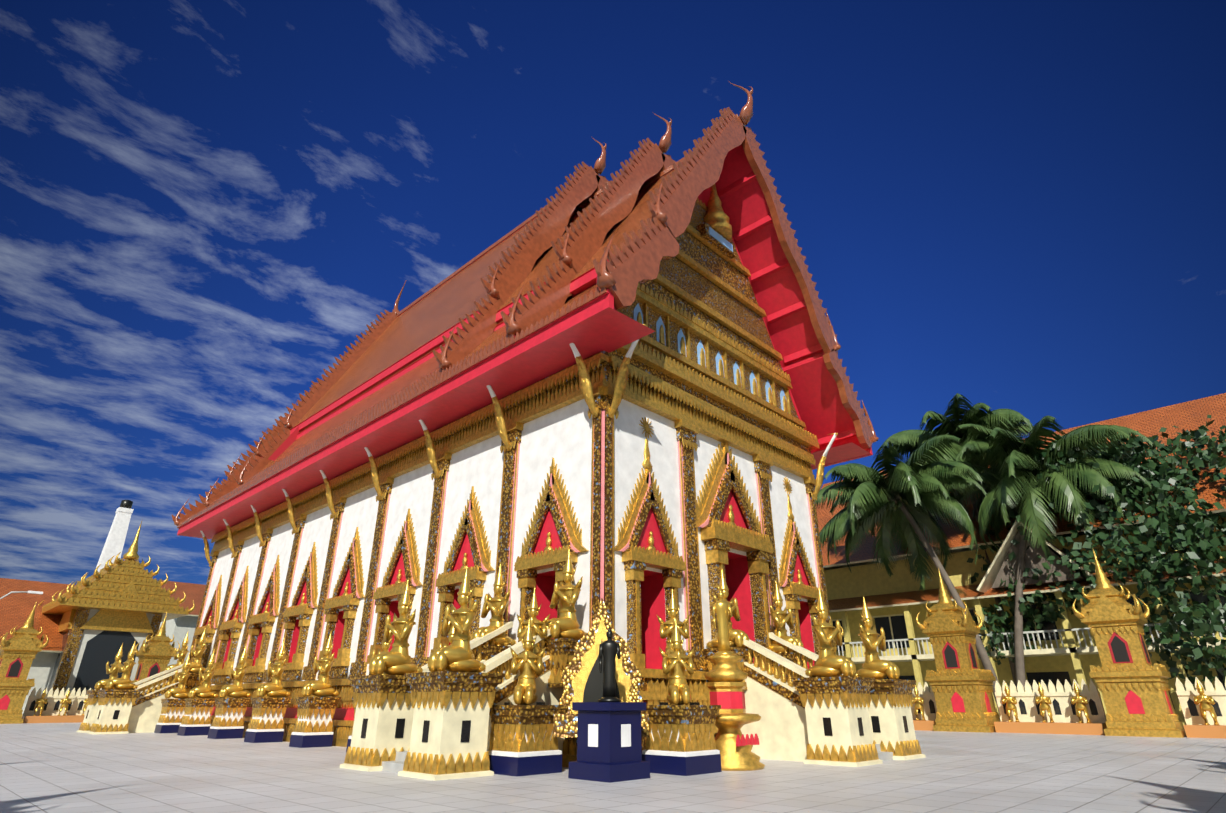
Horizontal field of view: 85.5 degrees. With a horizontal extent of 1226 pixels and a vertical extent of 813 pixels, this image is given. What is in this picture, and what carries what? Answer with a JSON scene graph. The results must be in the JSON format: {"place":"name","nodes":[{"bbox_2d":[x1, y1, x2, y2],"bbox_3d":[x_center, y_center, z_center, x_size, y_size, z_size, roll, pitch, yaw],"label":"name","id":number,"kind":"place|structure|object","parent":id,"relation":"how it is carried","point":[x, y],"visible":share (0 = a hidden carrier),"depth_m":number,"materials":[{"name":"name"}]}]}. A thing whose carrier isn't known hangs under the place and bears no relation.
{"place":"outdoors","nodes":[
{"label":"outdoors","id":0,"kind":"place"},
{"bbox_2d":[0,601,48,723],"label":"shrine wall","id":1,"kind":"structure","parent":0,"point":[22,646],"depth_m":42.21,"materials":[{"name":"gold metal"}]},
{"bbox_2d":[131,613,179,690],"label":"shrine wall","id":2,"kind":"structure","parent":0,"point":[155,655],"depth_m":47.71,"materials":[{"name":"gold metal"}]},
{"bbox_2d":[0,722,1225,812],"bbox_3d":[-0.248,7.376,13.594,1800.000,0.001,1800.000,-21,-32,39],"label":"ground","id":3,"kind":"structure","parent":0,"point":[56,768],"depth_m":10.85,"materials":[{"name":"tile"}]},
{"bbox_2d":[77,598,924,782],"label":"pedestals","id":4,"kind":"object","parent":3,"relation":"on","point":[426,723],"visible":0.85,"depth_m":13.40,"materials":[{"name":"paint"}]},
{"bbox_2d":[94,643,122,689],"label":"kneeling statue","id":5,"kind":"object","parent":4,"relation":"on","point":[112,671],"visible":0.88,"depth_m":30.38,"materials":[{"name":"gold metal"}]},
{"bbox_2d":[106,640,137,689],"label":"kneeling statue","id":6,"kind":"object","parent":4,"relation":"on","point":[124,681],"visible":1,"depth_m":28.91,"materials":[{"name":"gold metal"}]},
{"bbox_2d":[164,630,188,673],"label":"kneeling statue","id":7,"kind":"object","parent":4,"relation":"on","point":[183,651],"visible":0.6,"depth_m":32.59,"materials":[{"name":"gold metal"}]},
{"bbox_2d":[165,653,190,698],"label":"kneeling statue","id":8,"kind":"object","parent":4,"relation":"on","point":[180,691],"visible":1,"depth_m":29.42,"materials":[{"name":"gold metal"}]},
{"bbox_2d":[181,627,206,672],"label":"kneeling statue","id":9,"kind":"object","parent":4,"relation":"on","point":[196,665],"visible":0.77,"depth_m":30.88,"materials":[{"name":"gold metal"}]},
{"bbox_2d":[188,648,217,697],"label":"kneeling statue","id":10,"kind":"object","parent":4,"relation":"on","point":[204,690],"visible":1,"depth_m":27.33,"materials":[{"name":"gold metal"}]},
{"bbox_2d":[219,643,250,697],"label":"kneeling statue","id":11,"kind":"object","parent":4,"relation":"on","point":[236,689],"visible":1,"depth_m":25.01,"materials":[{"name":"gold metal"}]},
{"bbox_2d":[256,638,290,697],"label":"kneeling statue","id":12,"kind":"object","parent":4,"relation":"on","point":[274,688],"visible":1,"depth_m":22.70,"materials":[{"name":"gold metal"}]},
{"bbox_2d":[302,629,338,696],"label":"kneeling statue","id":13,"kind":"object","parent":4,"relation":"on","point":[321,686],"visible":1,"depth_m":20.38,"materials":[{"name":"gold metal"}]},
{"bbox_2d":[371,637,392,674],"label":"kneeling statue","id":14,"kind":"object","parent":4,"relation":"on","point":[385,646],"visible":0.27,"depth_m":18.42,"materials":[{"name":"gold metal"}]},
{"bbox_2d":[369,577,422,674],"bbox_3d":[-4.605,4.763,14.486,0.839,2.100,1.125,-8,-25,17],"label":"kneeling statue","id":15,"kind":"object","parent":4,"relation":"on","point":[397,660],"visible":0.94,"depth_m":14.15,"materials":[{"name":"gold metal"}]},
{"bbox_2d":[438,626,453,648],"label":"kneeling statue","id":16,"kind":"object","parent":4,"relation":"on","point":[451,633],"visible":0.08,"depth_m":16.35,"materials":[{"name":"gold metal"}]},
{"bbox_2d":[428,562,485,671],"bbox_3d":[-2.969,4.119,13.045,1.125,2.100,0.839,9,-25,-18],"label":"kneeling statue","id":17,"kind":"object","parent":4,"relation":"on","point":[457,655],"visible":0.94,"depth_m":12.70,"materials":[{"name":"gold metal"}]},
{"bbox_2d":[472,562,515,645],"bbox_3d":[-2.899,4.915,16.618,1.125,2.100,0.839,9,-25,-18],"label":"kneeling statue","id":18,"kind":"object","parent":4,"relation":"on","point":[496,605],"visible":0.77,"depth_m":16.34,"materials":[{"name":"gold metal"}]},
{"bbox_2d":[510,616,545,704],"bbox_3d":[-1.713,5.044,13.251,0.672,1.680,0.900,-11,-26,22],"label":"kneeling statue","id":19,"kind":"object","parent":4,"relation":"on","point":[526,662],"visible":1,"depth_m":13.04,"materials":[{"name":"gold metal"}]},
{"bbox_2d":[517,586,549,654],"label":"kneeling statue","id":20,"kind":"object","parent":4,"relation":"on","point":[539,627],"visible":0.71,"depth_m":14.15,"materials":[{"name":"gold metal"}]},
{"bbox_2d":[545,548,586,638],"bbox_3d":[-1.028,4.179,14.969,1.125,2.100,0.839,9,-25,-18],"label":"kneeling statue","id":21,"kind":"object","parent":4,"relation":"on","point":[565,624],"visible":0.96,"depth_m":14.64,"materials":[{"name":"gold metal"}]},
{"bbox_2d":[598,625,620,701],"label":"black statue","id":22,"kind":"object","parent":4,"relation":"on","point":[609,648],"visible":1,"depth_m":12.15,"materials":[{"name":"grey metal"}]},
{"bbox_2d":[657,588,689,655],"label":"kneeling statue","id":23,"kind":"object","parent":4,"relation":"on","point":[666,629],"visible":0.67,"depth_m":14.27,"materials":[{"name":"gold metal"}]},
{"bbox_2d":[659,618,694,704],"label":"kneeling statue","id":24,"kind":"object","parent":4,"relation":"on","point":[676,663],"visible":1,"depth_m":13.12,"materials":[{"name":"gold metal"}]},
{"bbox_2d":[712,588,735,654],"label":"golden statue","id":25,"kind":"object","parent":4,"relation":"on","point":[721,608],"visible":0.92,"depth_m":14.32,"materials":[{"name":"gold metal"}]},
{"bbox_2d":[706,570,748,648],"bbox_3d":[2.911,5.195,17.246,1.125,2.100,0.839,-8,-25,17],"label":"kneeling statue","id":26,"kind":"object","parent":4,"relation":"on","point":[736,637],"visible":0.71,"depth_m":16.97,"materials":[{"name":"gold metal"}]},
{"bbox_2d":[769,582,803,652],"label":"kneeling statue","id":27,"kind":"object","parent":4,"relation":"on","point":[781,618],"visible":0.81,"depth_m":18.75,"materials":[{"name":"gold metal"}]},
{"bbox_2d":[805,587,855,676],"bbox_3d":[4.915,5.165,15.386,1.125,2.100,0.839,-8,-25,17],"label":"kneeling statue","id":28,"kind":"object","parent":4,"relation":"on","point":[829,663],"visible":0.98,"depth_m":15.04,"materials":[{"name":"gold metal"}]},
{"bbox_2d":[854,595,899,678],"bbox_3d":[6.563,5.861,16.946,0.839,2.100,1.125,9,-25,-18],"label":"kneeling statue","id":29,"kind":"object","parent":4,"relation":"on","point":[874,666],"visible":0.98,"depth_m":16.61,"materials":[{"name":"gold metal"}]},
{"bbox_2d":[190,184,837,766],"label":"temple","id":30,"kind":"structure","parent":3,"relation":"on","point":[640,478],"depth_m":20.14,"materials":[{"name":"paint"}]},
{"bbox_2d":[172,81,878,538],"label":"temple roof","id":31,"kind":"structure","parent":30,"relation":"on","point":[574,261],"depth_m":24.46,"materials":[{"name":"orange tile"}]},
{"bbox_2d":[0,393,1225,724],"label":"buildings","id":32,"kind":"structure","parent":3,"relation":"on","point":[102,613],"depth_m":41.88,"materials":[{"name":"beige tile"}]},
{"bbox_2d":[815,435,1000,716],"bbox_3d":[16.844,9.808,37.751,11.009,15.296,11.431,-21,-32,39],"label":"palm tree","id":33,"kind":"object","parent":3,"relation":"on","point":[896,498],"visible":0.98,"depth_m":38.44,"materials":[{"name":"green plant"}]},
{"bbox_2d":[880,393,1050,687],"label":"palm tree","id":34,"kind":"object","parent":3,"relation":"on","point":[1011,420],"visible":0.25,"depth_m":41.24,"materials":[{"name":"green plant"}]},
{"bbox_2d":[952,415,1154,690],"bbox_3d":[24.065,8.411,35.104,10.226,15.686,10.143,-13,-27,26],"label":"palm tree","id":35,"kind":"object","parent":3,"relation":"on","point":[1002,495],"visible":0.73,"depth_m":35.08,"materials":[{"name":"green plant"}]},
{"bbox_2d":[967,414,1225,685],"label":"broadleaf tree","id":36,"kind":"object","parent":3,"relation":"on","point":[1164,475],"visible":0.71,"depth_m":32.15,"materials":[{"name":"green plant"}]},
{"bbox_2d":[0,0,1225,584],"label":"sky","id":37,"kind":"structure","parent":0,"point":[1019,206],"materials":[{"name":"blue"}]},
{"bbox_2d":[22,677,1225,738],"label":"compound wall","id":38,"kind":"structure","parent":0,"point":[1064,717],"depth_m":28.64,"materials":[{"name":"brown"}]},
{"bbox_2d":[33,689,47,715],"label":"guardian statue","id":39,"kind":"object","parent":38,"relation":"on","point":[40,702],"visible":1,"depth_m":42.94,"materials":[{"name":"gold metal"}]},
{"bbox_2d":[57,689,71,715],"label":"guardian statue","id":40,"kind":"object","parent":38,"relation":"on","point":[64,702],"visible":1,"depth_m":43.77,"materials":[{"name":"gold metal"}]},
{"bbox_2d":[82,699,87,714],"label":"guardian statue","id":41,"kind":"object","parent":38,"relation":"on","point":[85,705],"visible":0.23,"depth_m":44.48,"materials":[{"name":"gold metal"}]},
{"bbox_2d":[913,685,924,719],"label":"guardian statue","id":42,"kind":"object","parent":38,"relation":"on","point":[918,701],"visible":0.96,"depth_m":31.90,"materials":[{"name":"gold metal"}]},
{"bbox_2d":[1002,682,1019,721],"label":"guardian statue","id":43,"kind":"object","parent":38,"relation":"on","point":[1009,701],"visible":0.98,"depth_m":29.35,"materials":[{"name":"gold metal"}]},
{"bbox_2d":[1035,683,1054,722],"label":"guardian statue","id":44,"kind":"object","parent":38,"relation":"on","point":[1043,701],"visible":0.98,"depth_m":28.51,"materials":[{"name":"gold metal"}]},
{"bbox_2d":[1071,681,1090,722],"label":"guardian statue","id":45,"kind":"object","parent":38,"relation":"on","point":[1079,700],"visible":1,"depth_m":27.67,"materials":[{"name":"gold metal"}]},
{"bbox_2d":[1194,678,1218,724],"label":"guardian statue","id":46,"kind":"object","parent":38,"relation":"on","point":[1204,700],"visible":1,"depth_m":25.10,"materials":[{"name":"gold metal"}]},
{"bbox_2d":[830,617,843,676],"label":"statue","id":47,"kind":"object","parent":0,"point":[835,644],"depth_m":36.52,"materials":[{"name":"gold metal"}]},
{"bbox_2d":[915,568,1000,732],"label":"miniature shrine tower","id":48,"kind":"structure","parent":0,"point":[959,680],"depth_m":30.86,"materials":[{"name":"gold metal"}]},
{"bbox_2d":[1072,549,1186,737],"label":"miniature shrine tower","id":49,"kind":"structure","parent":0,"point":[1131,681],"depth_m":26.66,"materials":[{"name":"gold metal"}]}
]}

